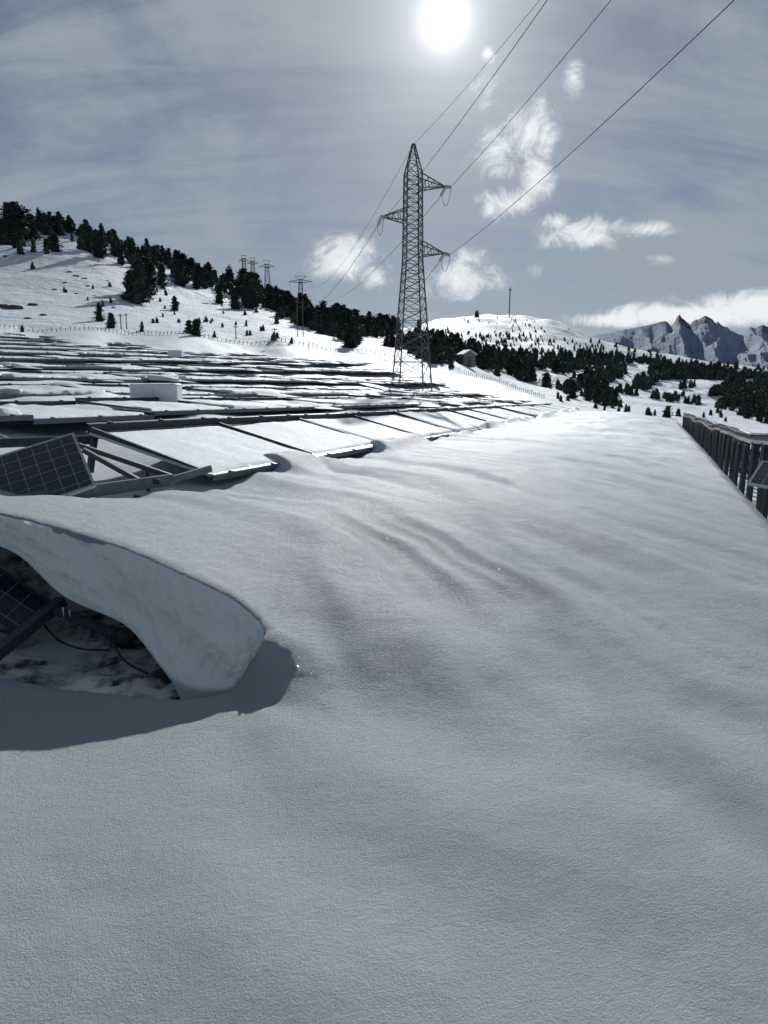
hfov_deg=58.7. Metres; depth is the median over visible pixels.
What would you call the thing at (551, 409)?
solar panel table
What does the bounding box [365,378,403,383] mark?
solar panel table
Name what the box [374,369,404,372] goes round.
solar panel table
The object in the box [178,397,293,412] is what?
solar panel table
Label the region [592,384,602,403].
pine tree
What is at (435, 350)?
pine tree
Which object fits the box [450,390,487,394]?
solar panel table
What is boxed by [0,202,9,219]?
pine tree
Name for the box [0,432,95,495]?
photovoltaic module
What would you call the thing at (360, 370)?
solar panel table
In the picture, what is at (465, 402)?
solar panel table
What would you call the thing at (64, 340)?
solar panel table
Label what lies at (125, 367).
solar panel table
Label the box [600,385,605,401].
pine tree
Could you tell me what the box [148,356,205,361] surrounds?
solar panel table
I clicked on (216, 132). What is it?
sky
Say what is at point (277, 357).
solar panel table
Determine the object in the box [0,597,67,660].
steel strut
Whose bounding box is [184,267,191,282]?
pine tree
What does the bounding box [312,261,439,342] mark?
power line
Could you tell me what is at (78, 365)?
solar panel table
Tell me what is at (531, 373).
pine tree
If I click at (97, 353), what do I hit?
solar panel table
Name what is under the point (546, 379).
pine tree
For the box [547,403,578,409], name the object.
solar panel table
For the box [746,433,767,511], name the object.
solar panel table
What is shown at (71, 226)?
pine tree
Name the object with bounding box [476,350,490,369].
pine tree
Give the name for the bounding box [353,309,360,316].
pine tree
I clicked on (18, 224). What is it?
pine tree
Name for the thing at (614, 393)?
pine tree
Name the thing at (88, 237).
pine tree
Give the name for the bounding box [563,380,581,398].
pine tree
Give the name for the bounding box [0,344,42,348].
solar panel table
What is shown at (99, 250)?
pine tree
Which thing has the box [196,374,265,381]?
solar panel table
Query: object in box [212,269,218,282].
pine tree
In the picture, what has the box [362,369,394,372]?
solar panel table
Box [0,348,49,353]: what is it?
solar panel table
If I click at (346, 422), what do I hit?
solar panel table
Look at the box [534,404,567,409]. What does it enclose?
solar panel table
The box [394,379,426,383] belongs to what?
solar panel table
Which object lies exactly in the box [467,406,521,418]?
solar panel table
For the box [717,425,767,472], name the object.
solar panel table
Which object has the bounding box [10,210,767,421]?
distant forest
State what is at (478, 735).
ground
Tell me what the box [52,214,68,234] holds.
pine tree
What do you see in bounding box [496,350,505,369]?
pine tree
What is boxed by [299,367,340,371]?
solar panel table
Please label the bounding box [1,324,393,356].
fence
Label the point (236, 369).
solar panel table
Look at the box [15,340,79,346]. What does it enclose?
solar panel table
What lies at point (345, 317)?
pine tree
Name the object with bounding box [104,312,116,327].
pine tree
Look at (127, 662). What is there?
cable
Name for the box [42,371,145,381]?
solar panel table
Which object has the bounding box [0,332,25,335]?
solar panel table
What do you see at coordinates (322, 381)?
solar panel table
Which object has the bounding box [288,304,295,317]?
pine tree
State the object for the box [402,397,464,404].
solar panel table
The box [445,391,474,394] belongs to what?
solar panel table
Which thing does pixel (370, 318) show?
pine tree
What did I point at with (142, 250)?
pine tree
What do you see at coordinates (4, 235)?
pine tree
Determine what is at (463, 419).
solar panel table
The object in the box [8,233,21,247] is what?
pine tree
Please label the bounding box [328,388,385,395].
solar panel table
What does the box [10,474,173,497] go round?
steel beam
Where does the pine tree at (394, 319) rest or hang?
on the ground at (478, 735)
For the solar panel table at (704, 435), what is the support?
on the ground at (478, 735)
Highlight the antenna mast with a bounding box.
[509,288,510,315]
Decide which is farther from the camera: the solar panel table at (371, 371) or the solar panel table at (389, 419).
the solar panel table at (371, 371)
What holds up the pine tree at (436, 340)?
on the ground at (478, 735)
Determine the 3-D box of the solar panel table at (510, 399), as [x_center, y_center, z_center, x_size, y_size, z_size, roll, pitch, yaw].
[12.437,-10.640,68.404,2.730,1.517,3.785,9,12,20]
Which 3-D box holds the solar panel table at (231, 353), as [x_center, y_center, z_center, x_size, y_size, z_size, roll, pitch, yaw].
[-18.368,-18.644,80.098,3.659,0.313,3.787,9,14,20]
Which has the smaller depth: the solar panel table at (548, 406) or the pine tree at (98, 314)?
the solar panel table at (548, 406)
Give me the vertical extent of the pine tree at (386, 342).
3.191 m
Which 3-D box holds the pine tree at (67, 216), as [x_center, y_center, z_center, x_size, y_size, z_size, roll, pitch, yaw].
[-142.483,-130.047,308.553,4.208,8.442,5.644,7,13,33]
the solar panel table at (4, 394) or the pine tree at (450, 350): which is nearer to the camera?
the solar panel table at (4, 394)
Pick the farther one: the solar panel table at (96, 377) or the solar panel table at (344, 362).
the solar panel table at (344, 362)
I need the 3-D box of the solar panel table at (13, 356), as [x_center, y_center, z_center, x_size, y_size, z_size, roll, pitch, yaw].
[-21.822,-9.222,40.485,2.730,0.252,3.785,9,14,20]
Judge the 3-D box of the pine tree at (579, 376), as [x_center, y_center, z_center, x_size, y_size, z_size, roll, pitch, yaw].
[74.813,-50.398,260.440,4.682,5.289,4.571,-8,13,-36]
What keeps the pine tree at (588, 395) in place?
on the ground at (478, 735)
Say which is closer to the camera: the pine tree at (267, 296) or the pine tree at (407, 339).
the pine tree at (407, 339)
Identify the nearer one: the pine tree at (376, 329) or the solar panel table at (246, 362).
the solar panel table at (246, 362)
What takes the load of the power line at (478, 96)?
hanging from the electricity pylon at (405, 210)
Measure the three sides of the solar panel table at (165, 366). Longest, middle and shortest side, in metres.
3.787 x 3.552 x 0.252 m
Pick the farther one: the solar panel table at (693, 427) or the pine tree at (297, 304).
the pine tree at (297, 304)
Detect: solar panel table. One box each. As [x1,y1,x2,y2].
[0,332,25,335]
[0,334,28,337]
[0,337,32,340]
[0,340,45,344]
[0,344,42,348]
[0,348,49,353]
[0,353,58,360]
[0,360,70,368]
[0,365,9,369]
[0,369,86,380]
[0,375,12,378]
[0,383,120,397]
[0,391,20,397]
[0,400,154,423]
[0,406,32,421]
[12,337,62,341]
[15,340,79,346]
[17,344,78,349]
[22,349,89,354]
[26,353,103,360]
[33,361,121,368]
[39,336,54,337]
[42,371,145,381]
[44,339,86,341]
[44,382,129,394]
[49,342,100,346]
[63,350,125,355]
[68,347,111,351]
[73,355,142,361]
[75,397,235,415]
[85,417,316,480]
[88,363,164,371]
[89,347,140,351]
[100,351,156,356]
[103,371,193,381]
[107,344,149,347]
[112,342,135,344]
[113,355,175,361]
[119,348,166,352]
[128,386,233,396]
[131,363,200,369]
[132,352,184,356]
[133,345,158,347]
[145,349,199,353]
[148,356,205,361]
[154,373,232,381]
[161,352,208,357]
[169,364,232,370]
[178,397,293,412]
[179,357,232,362]
[185,386,297,396]
[189,354,231,358]
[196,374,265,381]
[202,365,259,370]
[209,354,251,358]
[211,358,254,363]
[216,414,373,457]
[227,352,247,354]
[230,358,275,362]
[231,354,269,358]
[231,366,283,371]
[231,375,294,381]
[231,386,310,394]
[232,397,341,409]
[250,355,295,359]
[253,358,294,362]
[256,366,304,371]
[262,376,318,382]
[267,356,301,359]
[269,359,311,362]
[270,387,339,394]
[279,367,323,371]
[282,397,372,408]
[289,377,340,383]
[292,359,326,363]
[296,412,411,440]
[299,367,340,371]
[301,387,363,394]
[306,360,340,363]
[311,377,358,383]
[321,360,353,363]
[322,397,399,406]
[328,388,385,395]
[329,368,355,371]
[331,378,381,382]
[333,368,369,371]
[348,360,375,363]
[351,388,402,394]
[352,369,382,372]
[352,410,456,440]
[354,397,422,405]
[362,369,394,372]
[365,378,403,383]
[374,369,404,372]
[376,390,418,395]
[380,379,415,383]
[380,398,441,406]
[388,390,431,395]
[392,408,480,432]
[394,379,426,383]
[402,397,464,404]
[404,389,444,394]
[406,380,439,383]
[421,397,471,403]
[424,407,484,428]
[427,391,455,395]
[429,390,465,394]
[437,397,495,403]
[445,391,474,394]
[447,407,503,422]
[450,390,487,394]
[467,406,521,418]
[474,397,510,401]
[484,397,522,402]
[484,405,535,417]
[492,397,524,401]
[497,405,540,416]
[509,405,543,412]
[518,404,557,412]
[527,404,558,411]
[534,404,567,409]
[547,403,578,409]
[683,413,686,428]
[685,414,688,430]
[687,413,713,433]
[690,415,696,434]
[691,418,696,438]
[694,417,726,440]
[696,417,718,444]
[700,419,717,450]
[706,423,750,457]
[711,423,759,464]
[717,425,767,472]
[723,426,753,480]
[732,431,760,493]
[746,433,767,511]
[760,488,767,518]
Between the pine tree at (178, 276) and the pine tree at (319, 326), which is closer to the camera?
the pine tree at (319, 326)
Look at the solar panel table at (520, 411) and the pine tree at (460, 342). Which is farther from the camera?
the pine tree at (460, 342)
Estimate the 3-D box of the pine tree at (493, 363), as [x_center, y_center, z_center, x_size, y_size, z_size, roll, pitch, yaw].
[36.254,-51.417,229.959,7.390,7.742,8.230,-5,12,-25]
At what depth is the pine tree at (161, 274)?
227.74 m
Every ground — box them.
[0,227,767,1023]
[0,547,179,699]
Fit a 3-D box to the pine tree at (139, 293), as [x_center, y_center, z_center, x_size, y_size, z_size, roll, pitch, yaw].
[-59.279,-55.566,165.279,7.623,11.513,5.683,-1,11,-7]
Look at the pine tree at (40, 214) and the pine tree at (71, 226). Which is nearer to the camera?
the pine tree at (40, 214)
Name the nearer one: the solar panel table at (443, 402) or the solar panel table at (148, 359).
the solar panel table at (443, 402)
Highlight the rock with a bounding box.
[1,305,23,308]
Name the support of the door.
in the wooden hut
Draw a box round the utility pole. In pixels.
[300,298,304,336]
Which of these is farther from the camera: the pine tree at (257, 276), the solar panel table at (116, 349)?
the pine tree at (257, 276)
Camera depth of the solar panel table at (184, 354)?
63.52 m
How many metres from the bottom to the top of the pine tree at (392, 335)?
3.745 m
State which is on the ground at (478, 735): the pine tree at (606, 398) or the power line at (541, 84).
the pine tree at (606, 398)
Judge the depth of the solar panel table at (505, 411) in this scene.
41.15 m
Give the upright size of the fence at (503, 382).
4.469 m
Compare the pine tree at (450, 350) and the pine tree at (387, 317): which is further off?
the pine tree at (387, 317)
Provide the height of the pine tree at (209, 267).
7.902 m
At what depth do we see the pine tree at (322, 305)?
324.90 m
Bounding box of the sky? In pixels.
[0,0,767,335]
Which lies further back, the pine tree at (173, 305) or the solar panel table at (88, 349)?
the pine tree at (173, 305)
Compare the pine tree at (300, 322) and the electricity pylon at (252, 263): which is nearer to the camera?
the pine tree at (300, 322)
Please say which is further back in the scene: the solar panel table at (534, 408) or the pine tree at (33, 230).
the pine tree at (33, 230)
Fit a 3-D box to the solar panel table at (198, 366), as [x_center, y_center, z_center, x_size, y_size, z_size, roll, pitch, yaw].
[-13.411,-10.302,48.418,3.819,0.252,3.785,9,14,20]
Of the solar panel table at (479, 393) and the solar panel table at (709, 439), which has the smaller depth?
the solar panel table at (709, 439)
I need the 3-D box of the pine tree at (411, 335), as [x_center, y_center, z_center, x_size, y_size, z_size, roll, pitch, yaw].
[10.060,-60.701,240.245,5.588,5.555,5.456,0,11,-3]
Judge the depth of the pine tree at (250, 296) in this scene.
228.26 m
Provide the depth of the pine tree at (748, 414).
135.76 m
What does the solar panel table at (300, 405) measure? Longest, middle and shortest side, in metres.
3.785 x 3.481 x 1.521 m
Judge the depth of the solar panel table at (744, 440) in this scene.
19.70 m
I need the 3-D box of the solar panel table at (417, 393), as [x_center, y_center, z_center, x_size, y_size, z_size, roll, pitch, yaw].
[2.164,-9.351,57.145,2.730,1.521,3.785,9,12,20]
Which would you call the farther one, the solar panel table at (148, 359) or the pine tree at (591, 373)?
the pine tree at (591, 373)
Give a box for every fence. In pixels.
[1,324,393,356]
[459,367,543,395]
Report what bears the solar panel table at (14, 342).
on the ground at (478, 735)
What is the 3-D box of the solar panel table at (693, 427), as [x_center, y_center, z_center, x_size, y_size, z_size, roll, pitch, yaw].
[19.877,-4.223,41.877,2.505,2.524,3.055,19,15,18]
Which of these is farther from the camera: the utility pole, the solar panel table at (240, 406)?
the utility pole
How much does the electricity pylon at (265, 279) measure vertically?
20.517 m
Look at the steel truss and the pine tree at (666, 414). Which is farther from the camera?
the pine tree at (666, 414)
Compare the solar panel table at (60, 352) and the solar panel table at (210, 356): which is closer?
the solar panel table at (60, 352)
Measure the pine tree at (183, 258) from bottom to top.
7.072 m
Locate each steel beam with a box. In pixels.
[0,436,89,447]
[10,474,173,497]
[53,606,129,641]
[174,465,211,482]
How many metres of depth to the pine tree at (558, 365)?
392.62 m
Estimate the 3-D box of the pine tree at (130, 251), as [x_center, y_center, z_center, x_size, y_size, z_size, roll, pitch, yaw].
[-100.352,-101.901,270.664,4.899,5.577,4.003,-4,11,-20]
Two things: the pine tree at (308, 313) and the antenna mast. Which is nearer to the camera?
the pine tree at (308, 313)
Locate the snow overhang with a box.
[0,515,263,699]
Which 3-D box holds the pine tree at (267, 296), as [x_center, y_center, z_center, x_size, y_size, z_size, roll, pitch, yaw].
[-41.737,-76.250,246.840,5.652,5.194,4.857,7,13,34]
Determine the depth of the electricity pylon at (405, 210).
66.40 m
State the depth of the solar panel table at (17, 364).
34.51 m
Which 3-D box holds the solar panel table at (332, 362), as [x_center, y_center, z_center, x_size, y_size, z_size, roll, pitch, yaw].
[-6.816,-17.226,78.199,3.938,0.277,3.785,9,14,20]
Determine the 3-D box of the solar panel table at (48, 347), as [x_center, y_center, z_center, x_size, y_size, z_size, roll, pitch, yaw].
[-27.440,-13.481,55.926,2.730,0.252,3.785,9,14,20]
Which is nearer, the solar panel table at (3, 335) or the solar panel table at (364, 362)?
the solar panel table at (3, 335)
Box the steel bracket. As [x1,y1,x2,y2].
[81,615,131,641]
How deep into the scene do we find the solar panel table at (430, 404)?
39.79 m
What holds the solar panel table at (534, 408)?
on the ground at (478, 735)
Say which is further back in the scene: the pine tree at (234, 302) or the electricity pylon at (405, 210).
the pine tree at (234, 302)
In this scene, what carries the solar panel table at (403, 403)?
on the ground at (478, 735)
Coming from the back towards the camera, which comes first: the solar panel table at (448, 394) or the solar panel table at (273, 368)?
the solar panel table at (448, 394)
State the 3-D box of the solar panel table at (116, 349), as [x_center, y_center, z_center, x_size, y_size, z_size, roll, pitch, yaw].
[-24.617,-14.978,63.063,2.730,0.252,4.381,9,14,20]
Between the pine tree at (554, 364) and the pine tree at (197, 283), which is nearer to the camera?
the pine tree at (197, 283)
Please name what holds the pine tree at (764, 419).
on the ground at (478, 735)
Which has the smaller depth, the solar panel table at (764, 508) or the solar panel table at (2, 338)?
the solar panel table at (764, 508)
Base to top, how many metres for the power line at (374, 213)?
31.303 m
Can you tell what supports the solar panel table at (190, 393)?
on the ground at (478, 735)
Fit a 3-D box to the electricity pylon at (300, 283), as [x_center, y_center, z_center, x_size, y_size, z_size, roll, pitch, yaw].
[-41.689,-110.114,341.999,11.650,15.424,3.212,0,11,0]
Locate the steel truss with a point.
(96, 454)
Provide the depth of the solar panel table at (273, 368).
57.42 m
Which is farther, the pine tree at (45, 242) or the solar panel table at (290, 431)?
the pine tree at (45, 242)
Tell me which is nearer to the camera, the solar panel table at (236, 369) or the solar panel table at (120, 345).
the solar panel table at (236, 369)
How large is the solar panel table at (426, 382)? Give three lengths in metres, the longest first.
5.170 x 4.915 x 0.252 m
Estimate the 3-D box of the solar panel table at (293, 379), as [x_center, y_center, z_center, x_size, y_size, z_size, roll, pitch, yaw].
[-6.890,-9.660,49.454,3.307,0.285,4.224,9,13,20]
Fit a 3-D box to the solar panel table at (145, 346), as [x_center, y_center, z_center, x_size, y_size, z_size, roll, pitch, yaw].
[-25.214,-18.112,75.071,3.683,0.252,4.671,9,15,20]
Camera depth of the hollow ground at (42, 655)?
6.67 m
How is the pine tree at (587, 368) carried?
on the ground at (478, 735)
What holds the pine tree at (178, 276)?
on the ground at (478, 735)
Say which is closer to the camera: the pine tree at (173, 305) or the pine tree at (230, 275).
the pine tree at (173, 305)
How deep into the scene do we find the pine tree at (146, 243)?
355.19 m
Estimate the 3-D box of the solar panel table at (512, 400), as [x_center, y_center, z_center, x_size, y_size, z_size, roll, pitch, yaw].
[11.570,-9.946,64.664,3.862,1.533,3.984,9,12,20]
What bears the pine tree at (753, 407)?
on the ground at (478, 735)
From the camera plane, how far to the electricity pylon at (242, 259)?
389.67 m
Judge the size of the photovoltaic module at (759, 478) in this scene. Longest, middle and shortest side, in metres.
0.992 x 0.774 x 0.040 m
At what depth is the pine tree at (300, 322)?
180.63 m
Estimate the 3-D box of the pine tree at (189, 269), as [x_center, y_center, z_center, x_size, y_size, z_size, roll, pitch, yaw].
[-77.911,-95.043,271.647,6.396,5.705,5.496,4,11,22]
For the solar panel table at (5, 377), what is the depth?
26.02 m
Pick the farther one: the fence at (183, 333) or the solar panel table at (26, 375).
the fence at (183, 333)
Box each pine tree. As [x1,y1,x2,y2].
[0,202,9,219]
[0,218,11,244]
[1,201,43,239]
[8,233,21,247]
[25,213,35,227]
[29,225,41,238]
[34,212,43,230]
[37,214,57,234]
[42,237,50,250]
[49,233,60,251]
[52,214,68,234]
[64,215,75,231]
[65,217,74,232]
[83,231,94,251]
[85,227,92,236]
[87,230,109,257]
[90,303,105,320]
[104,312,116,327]
[109,241,117,255]
[115,243,127,264]
[119,269,132,299]
[122,258,154,303]
[127,248,135,259]
[128,237,140,256]
[138,246,146,256]
[141,256,160,295]
[143,238,148,246]
[145,248,152,260]
[155,262,168,285]
[163,250,167,264]
[165,247,172,257]
[167,295,180,310]
[170,250,181,259]
[170,259,188,285]
[180,253,187,265]
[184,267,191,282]
[185,266,193,279]
[186,257,196,270]
[186,320,192,333]
[189,319,204,335]
[191,265,205,285]
[192,275,201,288]
[205,262,212,271]
[207,272,214,286]
[211,284,224,302]
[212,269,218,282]
[225,268,235,283]
[228,288,243,309]
[234,267,246,295]
[237,271,264,307]
[254,272,264,302]
[262,293,270,307]
[267,285,274,294]
[269,298,281,310]
[287,299,305,311]
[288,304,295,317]
[293,308,306,325]
[303,307,314,326]
[313,314,327,333]
[317,300,328,310]
[327,310,359,339]
[327,320,337,336]
[339,322,361,347]
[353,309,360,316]
[363,321,376,335]
[366,315,375,323]
[372,323,381,337]
[375,316,381,328]
[381,320,391,332]
[381,333,393,346]
[386,314,390,323]
[388,320,394,331]
[389,332,398,347]
[392,317,398,331]
[404,336,410,349]
[408,332,416,339]
[408,341,415,352]
[413,344,422,358]
[415,319,421,332]
[432,348,439,360]
[433,338,441,348]
[443,348,454,360]
[456,338,467,349]
[469,338,476,347]
[474,347,481,364]
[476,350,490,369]
[486,348,501,369]
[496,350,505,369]
[500,355,516,375]
[512,359,524,377]
[528,368,536,381]
[537,372,556,387]
[549,359,556,371]
[556,359,563,372]
[560,378,569,392]
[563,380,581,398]
[574,373,582,382]
[582,366,590,374]
[583,385,591,400]
[587,371,594,378]
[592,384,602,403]
[597,386,617,405]
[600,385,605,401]
[611,389,622,405]
[660,406,673,417]
[741,405,753,418]
[750,404,757,416]
[753,406,763,421]
[760,411,767,423]
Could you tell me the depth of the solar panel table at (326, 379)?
55.67 m
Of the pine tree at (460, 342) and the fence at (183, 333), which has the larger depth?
the pine tree at (460, 342)
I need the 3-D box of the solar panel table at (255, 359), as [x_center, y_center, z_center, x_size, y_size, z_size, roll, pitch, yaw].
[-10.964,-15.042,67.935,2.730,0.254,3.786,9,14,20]
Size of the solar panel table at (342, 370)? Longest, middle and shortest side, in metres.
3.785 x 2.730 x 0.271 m
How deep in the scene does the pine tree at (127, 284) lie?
167.04 m
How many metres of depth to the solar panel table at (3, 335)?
70.63 m
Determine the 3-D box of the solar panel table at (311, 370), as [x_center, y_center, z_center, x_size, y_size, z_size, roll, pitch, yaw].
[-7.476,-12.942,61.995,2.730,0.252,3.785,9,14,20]
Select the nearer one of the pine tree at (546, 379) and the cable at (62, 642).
the cable at (62, 642)
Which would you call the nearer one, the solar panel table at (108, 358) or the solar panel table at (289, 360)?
the solar panel table at (108, 358)
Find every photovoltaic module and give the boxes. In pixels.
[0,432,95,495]
[0,568,50,630]
[747,460,767,488]
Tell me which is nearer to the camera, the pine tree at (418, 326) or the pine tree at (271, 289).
the pine tree at (271, 289)
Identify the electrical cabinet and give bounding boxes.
[129,383,182,401]
[167,350,182,356]
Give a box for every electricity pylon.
[239,255,248,273]
[247,259,256,272]
[259,260,274,287]
[289,276,311,293]
[377,143,451,390]
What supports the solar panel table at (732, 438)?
on the ground at (478, 735)
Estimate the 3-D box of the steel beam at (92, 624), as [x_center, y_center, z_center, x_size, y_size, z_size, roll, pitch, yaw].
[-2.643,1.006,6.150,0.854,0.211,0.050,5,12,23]
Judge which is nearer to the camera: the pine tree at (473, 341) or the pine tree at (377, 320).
the pine tree at (377, 320)
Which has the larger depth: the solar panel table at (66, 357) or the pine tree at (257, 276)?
the pine tree at (257, 276)
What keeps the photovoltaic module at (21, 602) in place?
on the hollow ground at (42, 655)
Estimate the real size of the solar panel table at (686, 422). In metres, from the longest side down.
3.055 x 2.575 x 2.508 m
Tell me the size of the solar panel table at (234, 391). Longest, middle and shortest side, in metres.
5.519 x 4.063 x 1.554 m
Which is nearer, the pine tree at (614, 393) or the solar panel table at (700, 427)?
the solar panel table at (700, 427)
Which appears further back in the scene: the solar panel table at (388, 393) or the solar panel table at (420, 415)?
the solar panel table at (388, 393)
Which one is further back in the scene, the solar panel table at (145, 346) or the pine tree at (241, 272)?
the pine tree at (241, 272)
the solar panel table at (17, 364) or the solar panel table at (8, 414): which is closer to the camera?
the solar panel table at (8, 414)
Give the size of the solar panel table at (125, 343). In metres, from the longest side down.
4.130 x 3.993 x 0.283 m
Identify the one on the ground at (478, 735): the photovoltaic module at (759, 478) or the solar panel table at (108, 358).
the solar panel table at (108, 358)
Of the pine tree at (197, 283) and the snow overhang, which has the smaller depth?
the snow overhang
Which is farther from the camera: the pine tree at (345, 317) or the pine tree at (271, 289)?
the pine tree at (271, 289)
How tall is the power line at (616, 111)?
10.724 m
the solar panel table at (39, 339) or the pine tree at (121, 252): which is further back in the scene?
the pine tree at (121, 252)
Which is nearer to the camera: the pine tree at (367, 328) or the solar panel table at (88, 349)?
the solar panel table at (88, 349)
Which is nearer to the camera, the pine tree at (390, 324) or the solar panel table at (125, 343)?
the solar panel table at (125, 343)
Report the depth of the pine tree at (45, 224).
291.48 m
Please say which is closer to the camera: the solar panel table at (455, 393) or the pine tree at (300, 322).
the solar panel table at (455, 393)
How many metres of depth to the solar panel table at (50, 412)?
16.49 m
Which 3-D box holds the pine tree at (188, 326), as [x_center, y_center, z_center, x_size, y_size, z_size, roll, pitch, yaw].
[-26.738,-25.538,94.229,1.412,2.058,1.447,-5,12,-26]
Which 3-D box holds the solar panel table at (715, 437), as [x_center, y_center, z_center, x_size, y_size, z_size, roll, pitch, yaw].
[14.408,-2.066,27.907,2.566,2.506,3.107,21,14,18]
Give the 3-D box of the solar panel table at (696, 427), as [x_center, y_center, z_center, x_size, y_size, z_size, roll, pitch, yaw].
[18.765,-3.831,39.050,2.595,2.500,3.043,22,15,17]
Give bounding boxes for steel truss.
[78,443,170,497]
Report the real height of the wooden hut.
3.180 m
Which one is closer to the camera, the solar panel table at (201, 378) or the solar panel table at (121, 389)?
the solar panel table at (121, 389)
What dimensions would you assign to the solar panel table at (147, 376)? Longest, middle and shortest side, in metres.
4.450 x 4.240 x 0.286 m
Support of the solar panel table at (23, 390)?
on the ground at (478, 735)
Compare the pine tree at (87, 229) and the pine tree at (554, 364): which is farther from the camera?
the pine tree at (554, 364)
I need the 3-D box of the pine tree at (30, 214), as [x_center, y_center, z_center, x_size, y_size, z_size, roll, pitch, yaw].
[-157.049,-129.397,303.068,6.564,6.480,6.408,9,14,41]
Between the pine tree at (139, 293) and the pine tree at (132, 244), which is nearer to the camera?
the pine tree at (139, 293)
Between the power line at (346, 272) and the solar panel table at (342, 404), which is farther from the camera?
the power line at (346, 272)
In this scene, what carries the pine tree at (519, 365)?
on the ground at (478, 735)
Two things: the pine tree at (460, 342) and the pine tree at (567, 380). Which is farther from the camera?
the pine tree at (460, 342)
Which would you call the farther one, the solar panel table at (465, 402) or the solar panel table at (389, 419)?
the solar panel table at (465, 402)
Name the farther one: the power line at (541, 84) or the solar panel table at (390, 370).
the solar panel table at (390, 370)
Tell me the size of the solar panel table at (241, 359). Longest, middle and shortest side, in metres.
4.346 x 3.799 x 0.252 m
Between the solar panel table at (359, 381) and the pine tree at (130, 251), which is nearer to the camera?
the solar panel table at (359, 381)
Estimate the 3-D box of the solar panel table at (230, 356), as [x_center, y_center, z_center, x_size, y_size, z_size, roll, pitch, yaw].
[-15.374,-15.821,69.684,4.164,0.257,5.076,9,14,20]
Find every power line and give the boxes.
[290,227,376,306]
[301,151,409,286]
[303,196,440,301]
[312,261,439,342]
[386,0,546,215]
[434,0,539,122]
[451,0,733,253]
[456,0,610,180]
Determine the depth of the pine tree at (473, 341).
425.65 m
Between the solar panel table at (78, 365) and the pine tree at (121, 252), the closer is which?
the solar panel table at (78, 365)
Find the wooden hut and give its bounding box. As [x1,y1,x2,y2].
[456,349,476,367]
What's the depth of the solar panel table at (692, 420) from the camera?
44.73 m
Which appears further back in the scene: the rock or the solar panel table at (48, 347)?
the rock
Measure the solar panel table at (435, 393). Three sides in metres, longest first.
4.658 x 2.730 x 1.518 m
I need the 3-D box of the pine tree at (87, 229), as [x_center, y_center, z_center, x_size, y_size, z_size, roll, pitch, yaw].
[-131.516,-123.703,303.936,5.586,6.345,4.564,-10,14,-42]
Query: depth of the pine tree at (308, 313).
180.72 m
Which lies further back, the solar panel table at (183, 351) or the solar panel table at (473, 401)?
the solar panel table at (183, 351)
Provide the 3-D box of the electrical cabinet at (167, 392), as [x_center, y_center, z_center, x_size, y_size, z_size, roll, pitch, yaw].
[-7.357,-3.628,22.137,1.546,1.090,0.951,-1,11,-6]
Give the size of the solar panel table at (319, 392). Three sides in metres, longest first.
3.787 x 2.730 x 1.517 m
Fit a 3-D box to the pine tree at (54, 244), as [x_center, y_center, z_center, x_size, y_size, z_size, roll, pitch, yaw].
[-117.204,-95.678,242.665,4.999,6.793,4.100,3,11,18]
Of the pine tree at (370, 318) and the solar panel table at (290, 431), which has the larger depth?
the pine tree at (370, 318)
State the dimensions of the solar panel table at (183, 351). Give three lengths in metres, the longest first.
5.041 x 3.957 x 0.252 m
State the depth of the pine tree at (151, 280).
187.76 m
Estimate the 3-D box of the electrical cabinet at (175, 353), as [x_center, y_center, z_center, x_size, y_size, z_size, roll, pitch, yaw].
[-17.785,-13.191,58.309,1.248,1.233,0.778,-1,11,-6]
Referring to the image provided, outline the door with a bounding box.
[468,357,471,366]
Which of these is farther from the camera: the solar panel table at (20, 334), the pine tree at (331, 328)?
the pine tree at (331, 328)
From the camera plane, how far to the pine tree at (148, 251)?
299.20 m
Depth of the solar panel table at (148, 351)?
65.68 m
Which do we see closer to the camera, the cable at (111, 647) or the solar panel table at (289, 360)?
the cable at (111, 647)
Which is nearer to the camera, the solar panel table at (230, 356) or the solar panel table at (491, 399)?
the solar panel table at (491, 399)
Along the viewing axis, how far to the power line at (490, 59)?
41.13 m
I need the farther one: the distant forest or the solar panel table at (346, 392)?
the distant forest
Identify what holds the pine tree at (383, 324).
on the ground at (478, 735)
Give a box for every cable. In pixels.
[43,625,109,650]
[110,632,134,648]
[113,630,148,674]
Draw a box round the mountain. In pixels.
[593,314,767,367]
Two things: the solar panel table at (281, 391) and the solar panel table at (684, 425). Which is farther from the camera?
the solar panel table at (684, 425)
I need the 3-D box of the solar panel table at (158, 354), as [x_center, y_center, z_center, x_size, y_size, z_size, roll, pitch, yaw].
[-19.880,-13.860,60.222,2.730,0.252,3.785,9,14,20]
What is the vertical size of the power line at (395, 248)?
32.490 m
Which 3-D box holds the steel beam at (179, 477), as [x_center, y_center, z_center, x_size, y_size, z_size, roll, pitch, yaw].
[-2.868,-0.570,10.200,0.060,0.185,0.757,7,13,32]
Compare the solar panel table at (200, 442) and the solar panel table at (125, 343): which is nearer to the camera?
the solar panel table at (200, 442)
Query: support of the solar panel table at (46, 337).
on the ground at (478, 735)
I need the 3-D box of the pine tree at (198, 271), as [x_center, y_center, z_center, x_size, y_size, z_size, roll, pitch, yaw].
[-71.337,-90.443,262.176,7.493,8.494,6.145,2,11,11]

